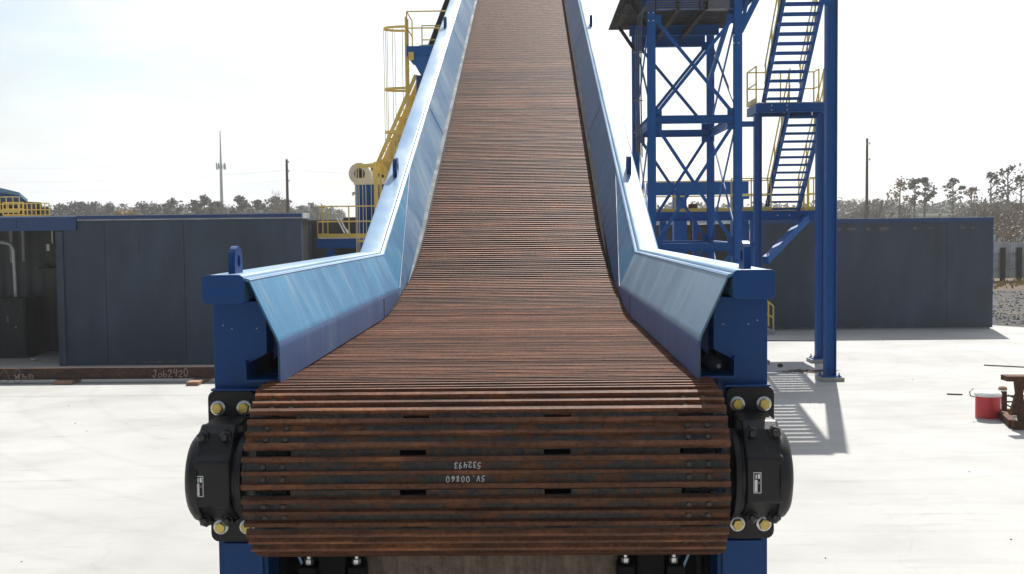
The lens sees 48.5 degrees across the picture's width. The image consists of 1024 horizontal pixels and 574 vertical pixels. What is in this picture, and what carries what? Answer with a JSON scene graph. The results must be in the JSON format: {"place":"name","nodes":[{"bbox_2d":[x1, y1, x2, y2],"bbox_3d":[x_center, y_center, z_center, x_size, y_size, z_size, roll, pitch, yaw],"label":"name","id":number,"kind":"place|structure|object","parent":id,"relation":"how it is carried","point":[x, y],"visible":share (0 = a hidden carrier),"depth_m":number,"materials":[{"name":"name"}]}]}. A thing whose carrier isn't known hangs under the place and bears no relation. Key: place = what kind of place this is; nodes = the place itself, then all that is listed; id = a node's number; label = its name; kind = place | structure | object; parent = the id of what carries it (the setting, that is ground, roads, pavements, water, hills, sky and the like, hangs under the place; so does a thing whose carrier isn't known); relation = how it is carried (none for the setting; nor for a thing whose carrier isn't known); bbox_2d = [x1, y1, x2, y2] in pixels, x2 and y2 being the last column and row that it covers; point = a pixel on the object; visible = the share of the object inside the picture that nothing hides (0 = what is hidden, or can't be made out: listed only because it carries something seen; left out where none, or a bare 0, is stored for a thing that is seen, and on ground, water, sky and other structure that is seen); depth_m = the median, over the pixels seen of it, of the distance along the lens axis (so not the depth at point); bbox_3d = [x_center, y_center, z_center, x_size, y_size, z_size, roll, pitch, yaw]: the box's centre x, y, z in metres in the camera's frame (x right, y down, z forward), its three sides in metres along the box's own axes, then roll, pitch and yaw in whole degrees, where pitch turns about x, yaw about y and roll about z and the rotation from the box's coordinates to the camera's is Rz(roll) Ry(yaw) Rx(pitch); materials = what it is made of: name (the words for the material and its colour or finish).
{"place":"outdoors","nodes":[
{"label":"outdoors","id":0,"kind":"place"},
{"bbox_2d":[0,196,49,215],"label":"yellow gallery","id":1,"kind":"object","parent":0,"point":[8,210],"visible":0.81,"depth_m":58.33,"materials":[{"name":"paint"}]},
{"bbox_2d":[0,325,1023,573],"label":"concrete yard","id":2,"kind":"structure","parent":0,"point":[906,463],"depth_m":19.00,"materials":[{"name":"white concrete"}]},
{"bbox_2d":[53,379,80,384],"bbox_3d":[-11.717,2.483,29.969,0.500,0.096,0.650,-1,3,1],"label":"timber block","id":3,"kind":"object","parent":2,"relation":"on","point":[65,382],"depth_m":29.65,"materials":[{"name":"brown wood"}]},
{"bbox_2d":[0,366,214,379],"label":"steel beam","id":4,"kind":"structure","parent":3,"relation":"on","point":[154,372],"depth_m":29.95,"materials":[{"name":"metal"}]},
{"bbox_2d":[0,213,355,365],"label":"control shed","id":5,"kind":"structure","parent":2,"relation":"on","point":[119,289],"depth_m":33.66,"materials":[{"name":"metal"}]},
{"bbox_2d":[9,231,12,261],"bbox_3d":[-16.334,-1.322,37.100,0.090,1.040,0.030,-1,3,1],"label":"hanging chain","id":6,"kind":"object","parent":5,"relation":"hanging from","point":[10,236],"visible":0.65,"depth_m":37.08,"materials":[{"name":"grey metal"}]},
{"bbox_2d":[0,296,44,357],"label":"electrical cabinet","id":7,"kind":"object","parent":5,"relation":"on","point":[21,327],"visible":0.99,"depth_m":35.72,"materials":[{"name":"black metal"}]},
{"bbox_2d":[0,240,18,296],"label":"conduit elbow","id":8,"kind":"object","parent":7,"relation":"attached to","point":[14,266],"visible":0.91,"depth_m":36.45,"materials":[{"name":"grey metal"}]},
{"bbox_2d":[21,231,24,260],"bbox_3d":[-15.940,-1.339,37.092,0.090,1.005,0.030,-1,3,1],"label":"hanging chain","id":9,"kind":"object","parent":5,"relation":"hanging from","point":[23,245],"visible":0.98,"depth_m":37.08,"materials":[{"name":"grey metal"}]},
{"bbox_2d":[38,262,55,268],"bbox_3d":[-15.249,-0.711,37.294,0.320,0.190,0.590,-1,3,1],"label":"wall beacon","id":10,"kind":"object","parent":5,"relation":"attached to","point":[47,265],"depth_m":37.12,"materials":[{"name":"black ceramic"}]},
{"bbox_2d":[46,231,54,250],"bbox_3d":[-15.140,-1.522,37.323,0.100,0.670,0.440,-1,3,1],"label":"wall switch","id":11,"kind":"object","parent":5,"relation":"attached to","point":[50,247],"depth_m":37.35,"materials":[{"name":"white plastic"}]},
{"bbox_2d":[308,225,311,259],"bbox_3d":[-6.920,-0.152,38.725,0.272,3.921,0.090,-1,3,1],"label":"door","id":12,"kind":"structure","parent":5,"relation":"in","point":[309,226],"depth_m":38.61,"materials":[{"name":"grey metal"}]},
{"bbox_2d":[355,162,377,252],"bbox_3d":[-4.516,-1.550,35.456,0.685,4.637,0.775,-1,3,1],"label":"caged ladder","id":13,"kind":"object","parent":5,"relation":"attached to","point":[374,165],"visible":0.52,"depth_m":35.23,"materials":[{"name":"yellow metal"}]},
{"bbox_2d":[186,378,212,385],"bbox_3d":[-8.193,2.450,29.853,0.320,0.096,1.350,-1,3,1],"label":"timber block","id":14,"kind":"object","parent":2,"relation":"on","point":[196,381],"depth_m":29.38,"materials":[{"name":"brown wood"}]},
{"bbox_2d":[316,205,373,256],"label":"access platform","id":15,"kind":"structure","parent":2,"relation":"on","point":[327,240],"depth_m":36.07,"materials":[{"name":"blue paint"}]},
{"bbox_2d":[349,163,386,252],"bbox_3d":[-4.545,-1.142,38.593,1.932,6.261,5.080,-1,3,1],"label":"filter unit","id":16,"kind":"object","parent":2,"relation":"on","point":[366,200],"visible":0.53,"depth_m":38.49,"materials":[{"name":"blue paint"}]},
{"bbox_2d":[373,74,416,175],"bbox_3d":[-3.408,-2.411,37.072,2.191,8.934,0.300,-1,3,1],"label":"truss conveyor","id":17,"kind":"object","parent":2,"relation":"on","point":[391,146],"visible":0.24,"depth_m":36.90,"materials":[{"name":"yellow metal"}]},
{"bbox_2d":[406,10,445,93],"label":"top platform","id":18,"kind":"structure","parent":2,"relation":"on","point":[418,56],"depth_m":34.75,"materials":[{"name":"blue paint"}]},
{"bbox_2d":[383,17,409,161],"bbox_3d":[-3.593,-6.132,35.393,0.765,4.417,0.775,-1,3,1],"label":"caged ladder","id":19,"kind":"object","parent":18,"relation":"attached to","point":[393,88],"visible":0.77,"depth_m":35.21,"materials":[{"name":"yellow metal"}]},
{"bbox_2d":[428,0,449,44],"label":"dark chute","id":20,"kind":"object","parent":18,"relation":"attached to","point":[439,21],"visible":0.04,"depth_m":36.60,"materials":[{"name":"black metal"}]},
{"bbox_2d":[185,0,793,573],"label":"apron conveyor","id":21,"kind":"object","parent":2,"relation":"on","point":[509,338],"visible":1,"depth_m":6.43,"materials":[{"name":"metal"}]},
{"bbox_2d":[14,339,990,396],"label":"slab joints","id":22,"kind":"object","parent":2,"relation":"on","point":[853,340],"depth_m":27.55,"materials":[{"name":"grey concrete"}]},
{"bbox_2d":[690,221,691,254],"bbox_3d":[5.983,-0.329,37.834,0.100,4.486,0.100,-1,3,1],"label":"box stand","id":23,"kind":"object","parent":2,"relation":"on","point":[690,234],"depth_m":37.71,"materials":[{"name":"metal"}]},
{"bbox_2d":[688,204,696,207],"bbox_3d":[5.989,-2.671,37.709,0.248,0.156,0.400,-1,3,1],"label":"rusty box","id":24,"kind":"object","parent":23,"relation":"on","point":[692,205],"visible":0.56,"depth_m":37.51,"materials":[{"name":"metal"}]},
{"bbox_2d":[646,181,748,261],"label":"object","id":25,"kind":"structure","parent":2,"relation":"on","point":[679,230],"depth_m":38.00,"materials":[{"name":"blue paint"}]},
{"bbox_2d":[643,177,814,265],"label":"elevated walkway","id":26,"kind":"structure","parent":2,"relation":"on","point":[698,214],"depth_m":34.59,"materials":[{"name":"blue paint"}]},
{"bbox_2d":[767,300,774,334],"bbox_3d":[8.991,0.911,41.452,0.950,1.558,1.200,-1,3,1],"label":"step rail","id":27,"kind":"object","parent":2,"relation":"on","point":[770,331],"visible":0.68,"depth_m":40.92,"materials":[{"name":"yellow metal"}]},
{"bbox_2d":[767,340,808,340],"bbox_3d":[8.013,1.839,38.669,4.612,0.035,0.187,0,3,4],"label":"orange hose","id":28,"kind":"object","parent":2,"relation":"on","point":[787,340],"visible":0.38,"depth_m":38.58,"materials":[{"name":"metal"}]},
{"bbox_2d":[775,368,837,373],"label":"twig litter","id":29,"kind":"object","parent":2,"relation":"on","point":[812,371],"visible":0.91,"depth_m":30.67,"materials":[{"name":"wood"}]},
{"bbox_2d":[656,217,993,330],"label":"storage shed","id":30,"kind":"structure","parent":2,"relation":"on","point":[914,273],"depth_m":42.19,"materials":[{"name":"metal"}]},
{"bbox_2d":[969,389,1001,419],"bbox_3d":[9.652,2.360,23.102,0.561,0.610,0.500,-3,4,-41],"label":"bucket","id":31,"kind":"object","parent":2,"relation":"on","point":[987,404],"visible":1,"depth_m":22.94,"materials":[{"name":"red plastic"}]},
{"bbox_2d":[984,365,1023,367],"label":"steel rod","id":32,"kind":"object","parent":2,"relation":"on","point":[1005,366],"visible":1,"depth_m":31.21,"materials":[{"name":"grey metal"}]},
{"bbox_2d":[999,374,1023,429],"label":"rusty stand","id":33,"kind":"object","parent":2,"relation":"on","point":[1006,415],"visible":0.97,"depth_m":21.85,"materials":[{"name":"metal"}]},
{"bbox_2d":[0,0,1023,224],"label":"sky","id":34,"kind":"structure","parent":0,"point":[935,88],"materials":[{"name":"white"}]},
{"bbox_2d":[609,0,758,263],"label":"lattice tower","id":35,"kind":"structure","parent":0,"point":[651,26],"depth_m":28.86,"materials":[{"name":"blue metal"}]},
{"bbox_2d":[718,0,844,381],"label":"stair tower","id":36,"kind":"structure","parent":0,"point":[824,115],"depth_m":31.52,"materials":[{"name":"blue metal"}]},
{"bbox_2d":[886,213,940,217],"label":"building","id":37,"kind":"structure","parent":0,"point":[932,215],"depth_m":188.06,"materials":[{"name":"beige ceramic"}]},
{"bbox_2d":[939,213,956,216],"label":"building","id":38,"kind":"structure","parent":0,"point":[943,215],"depth_m":187.97,"materials":[{"name":"beige ceramic"}]},
{"bbox_2d":[998,386,1006,389],"bbox_3d":[11.636,2.393,26.983,0.194,0.085,0.197,-1,3,1],"label":"stone","id":39,"kind":"object","parent":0,"point":[1002,388],"visible":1,"depth_m":26.92,"materials":[{"name":"beige stone"}]},
{"bbox_2d":[992,290,1023,326],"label":"gravel lot","id":40,"kind":"structure","parent":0,"point":[1015,311],"depth_m":52.11,"materials":[{"name":"grey gravel"}]},
{"bbox_2d":[993,277,1023,288],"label":"dry grass","id":41,"kind":"structure","parent":0,"point":[1015,280],"depth_m":68.91,"materials":[{"name":"yellow plant"}]},
{"label":"ground","id":42,"kind":"structure","parent":0,"visible":0},
{"bbox_2d":[0,188,48,215],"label":"hopper","id":43,"kind":"object","parent":42,"relation":"on","point":[4,192],"visible":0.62,"depth_m":61.31,"materials":[{"name":"blue paint"}]},
{"bbox_2d":[50,203,71,215],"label":"round tree","id":44,"kind":"object","parent":42,"relation":"on","point":[60,208],"visible":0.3,"depth_m":205.38,"materials":[{"name":"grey plant"}]},
{"bbox_2d":[58,201,80,214],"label":"round tree","id":45,"kind":"object","parent":42,"relation":"on","point":[71,207],"visible":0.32,"depth_m":205.62,"materials":[{"name":"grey plant"}]},
{"bbox_2d":[71,201,88,214],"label":"round tree","id":46,"kind":"object","parent":42,"relation":"on","point":[83,204],"visible":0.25,"depth_m":205.50,"materials":[{"name":"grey plant"}]},
{"bbox_2d":[79,201,102,214],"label":"round tree","id":47,"kind":"object","parent":42,"relation":"on","point":[92,206],"visible":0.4,"depth_m":204.62,"materials":[{"name":"grey plant"}]},
{"bbox_2d":[96,201,120,214],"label":"round tree","id":48,"kind":"object","parent":42,"relation":"on","point":[110,207],"visible":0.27,"depth_m":205.65,"materials":[{"name":"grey plant"}]},
{"bbox_2d":[114,210,137,214],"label":"yellow bush","id":49,"kind":"object","parent":42,"relation":"on","point":[118,212],"visible":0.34,"depth_m":149.94,"materials":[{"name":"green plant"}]},
{"bbox_2d":[133,201,153,214],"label":"round tree","id":50,"kind":"object","parent":42,"relation":"on","point":[143,207],"visible":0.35,"depth_m":205.48,"materials":[{"name":"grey plant"}]},
{"bbox_2d":[143,203,163,214],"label":"round tree","id":51,"kind":"object","parent":42,"relation":"on","point":[158,208],"visible":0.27,"depth_m":205.27,"materials":[{"name":"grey plant"}]},
{"bbox_2d":[161,197,184,213],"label":"pine tree","id":52,"kind":"object","parent":42,"relation":"on","point":[170,206],"visible":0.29,"depth_m":190.13,"materials":[{"name":"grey plant"}]},
{"bbox_2d":[188,199,203,213],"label":"pine tree","id":53,"kind":"object","parent":42,"relation":"on","point":[193,208],"visible":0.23,"depth_m":190.00,"materials":[{"name":"grey plant"}]},
{"bbox_2d":[194,194,216,213],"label":"pine tree","id":54,"kind":"object","parent":42,"relation":"on","point":[204,201],"visible":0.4,"depth_m":185.44,"materials":[{"name":"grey plant"}]},
{"bbox_2d":[210,205,226,213],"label":"bare tree","id":55,"kind":"object","parent":42,"relation":"on","point":[217,211],"visible":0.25,"depth_m":181.42,"materials":[{"name":"grey plant"}]},
{"bbox_2d":[212,201,226,213],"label":"pine tree","id":56,"kind":"object","parent":42,"relation":"on","point":[219,203],"visible":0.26,"depth_m":190.15,"materials":[{"name":"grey plant"}]},
{"bbox_2d":[216,132,225,203],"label":"cell mast","id":57,"kind":"object","parent":42,"relation":"on","point":[221,166],"visible":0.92,"depth_m":330.03,"materials":[{"name":"white metal"}]},
{"bbox_2d":[225,195,251,213],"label":"pine tree","id":58,"kind":"object","parent":42,"relation":"on","point":[242,203],"visible":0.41,"depth_m":174.98,"materials":[{"name":"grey plant"}]},
{"bbox_2d":[247,199,268,212],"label":"pine tree","id":59,"kind":"object","parent":42,"relation":"on","point":[258,204],"visible":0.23,"depth_m":175.12,"materials":[{"name":"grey plant"}]},
{"bbox_2d":[262,196,291,212],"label":"pine tree","id":60,"kind":"object","parent":42,"relation":"on","point":[271,202],"visible":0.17,"depth_m":174.74,"materials":[{"name":"grey plant"}]},
{"bbox_2d":[263,190,296,212],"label":"bare tree","id":61,"kind":"object","parent":42,"relation":"on","point":[282,208],"visible":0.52,"depth_m":149.07,"materials":[{"name":"grey plant"}]},
{"bbox_2d":[285,159,288,212],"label":"utility pole","id":62,"kind":"object","parent":42,"relation":"on","point":[287,190],"visible":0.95,"depth_m":119.94,"materials":[{"name":"brown wood"}]},
{"bbox_2d":[293,204,308,212],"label":"pine tree","id":63,"kind":"object","parent":42,"relation":"on","point":[301,208],"visible":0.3,"depth_m":260.10,"materials":[{"name":"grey plant"}]},
{"bbox_2d":[305,202,320,213],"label":"pine tree","id":64,"kind":"object","parent":42,"relation":"on","point":[313,207],"visible":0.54,"depth_m":240.01,"materials":[{"name":"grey plant"}]},
{"bbox_2d":[43,197,1022,217],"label":"woods","id":65,"kind":"object","parent":42,"relation":"on","point":[944,207],"visible":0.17,"depth_m":278.57,"materials":[{"name":"green plant"}]},
{"bbox_2d":[845,206,889,217],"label":"bare tree","id":66,"kind":"object","parent":42,"relation":"on","point":[855,216],"visible":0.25,"depth_m":106.88,"materials":[{"name":"grey plant"}]},
{"bbox_2d":[865,138,870,217],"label":"utility pole","id":67,"kind":"object","parent":42,"relation":"on","point":[866,190],"visible":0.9,"depth_m":103.93,"materials":[{"name":"brown wood"}]},
{"bbox_2d":[854,196,893,217],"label":"bare tree","id":68,"kind":"object","parent":42,"relation":"on","point":[867,213],"visible":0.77,"depth_m":103.19,"materials":[{"name":"grey plant"}]},
{"bbox_2d":[885,176,911,217],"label":"pine tree","id":69,"kind":"object","parent":42,"relation":"on","point":[900,185],"visible":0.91,"depth_m":138.57,"materials":[{"name":"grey plant"}]},
{"bbox_2d":[886,208,918,217],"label":"bare tree","id":70,"kind":"object","parent":42,"relation":"on","point":[902,214],"visible":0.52,"depth_m":110.55,"materials":[{"name":"grey plant"}]},
{"bbox_2d":[903,177,925,216],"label":"pine tree","id":71,"kind":"object","parent":42,"relation":"on","point":[912,184],"visible":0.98,"depth_m":148.39,"materials":[{"name":"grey plant"}]},
{"bbox_2d":[917,177,936,216],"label":"pine tree","id":72,"kind":"object","parent":42,"relation":"on","point":[924,182],"visible":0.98,"depth_m":148.42,"materials":[{"name":"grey plant"}]},
{"bbox_2d":[941,178,967,214],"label":"pine tree","id":73,"kind":"object","parent":42,"relation":"on","point":[950,185],"visible":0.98,"depth_m":148.46,"materials":[{"name":"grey plant"}]},
{"bbox_2d":[948,205,976,216],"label":"bare tree","id":74,"kind":"object","parent":42,"relation":"on","point":[960,213],"visible":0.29,"depth_m":99.92,"materials":[{"name":"grey plant"}]},
{"bbox_2d":[950,186,981,215],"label":"pine tree","id":75,"kind":"object","parent":42,"relation":"on","point":[971,190],"visible":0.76,"depth_m":133.45,"materials":[{"name":"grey plant"}]},
{"bbox_2d":[948,206,1023,241],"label":"undergrowth","id":76,"kind":"object","parent":42,"relation":"on","point":[1004,230],"visible":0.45,"depth_m":87.25,"materials":[{"name":"brown plant"}]},
{"bbox_2d":[970,171,1010,212],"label":"pine tree","id":77,"kind":"object","parent":42,"relation":"on","point":[990,175],"visible":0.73,"depth_m":123.38,"materials":[{"name":"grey plant"}]},
{"bbox_2d":[966,193,1015,231],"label":"bare tree","id":78,"kind":"object","parent":42,"relation":"on","point":[998,204],"visible":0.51,"depth_m":95.95,"materials":[{"name":"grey plant"}]},
{"bbox_2d":[964,202,1020,240],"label":"bare tree","id":79,"kind":"object","parent":42,"relation":"on","point":[984,212],"visible":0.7,"depth_m":94.45,"materials":[{"name":"grey plant"}]},
{"bbox_2d":[971,200,1023,241],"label":"bare tree","id":80,"kind":"object","parent":42,"relation":"on","point":[1012,205],"visible":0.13,"depth_m":98.71,"materials":[{"name":"grey plant"}]},
{"bbox_2d":[982,163,1023,211],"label":"pine tree","id":81,"kind":"object","parent":42,"relation":"on","point":[1011,167],"visible":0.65,"depth_m":118.38,"materials":[{"name":"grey plant"}]},
{"bbox_2d":[987,197,1023,241],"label":"bare tree","id":82,"kind":"object","parent":42,"relation":"on","point":[1000,223],"visible":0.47,"depth_m":93.23,"materials":[{"name":"grey plant"}]},
{"bbox_2d":[993,278,1023,289],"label":"soil bank","id":83,"kind":"structure","parent":42,"relation":"on","point":[1020,287],"depth_m":68.22,"materials":[{"name":"beige soil"}]},
{"bbox_2d":[993,241,1023,280],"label":"metal fence","id":84,"kind":"object","parent":83,"relation":"on","point":[1008,259],"visible":0.69,"depth_m":72.41,"materials":[{"name":"grey metal"}]},
{"bbox_2d":[993,227,1023,241],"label":"shed","id":85,"kind":"structure","parent":42,"relation":"on","point":[994,237],"depth_m":109.06,"materials":[{"name":"grey metal"}]},
{"bbox_2d":[994,212,1023,241],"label":"bare tree","id":86,"kind":"object","parent":42,"relation":"on","point":[1018,233],"visible":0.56,"depth_m":93.71,"materials":[{"name":"grey plant"}]},
{"bbox_2d":[1002,193,1023,241],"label":"bare tree","id":87,"kind":"object","parent":42,"relation":"on","point":[1012,212],"visible":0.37,"depth_m":97.56,"materials":[{"name":"grey plant"}]},
{"bbox_2d":[1003,173,1023,208],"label":"pine tree","id":88,"kind":"object","parent":42,"relation":"on","point":[1019,178],"visible":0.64,"depth_m":116.64,"materials":[{"name":"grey plant"}]}
]}

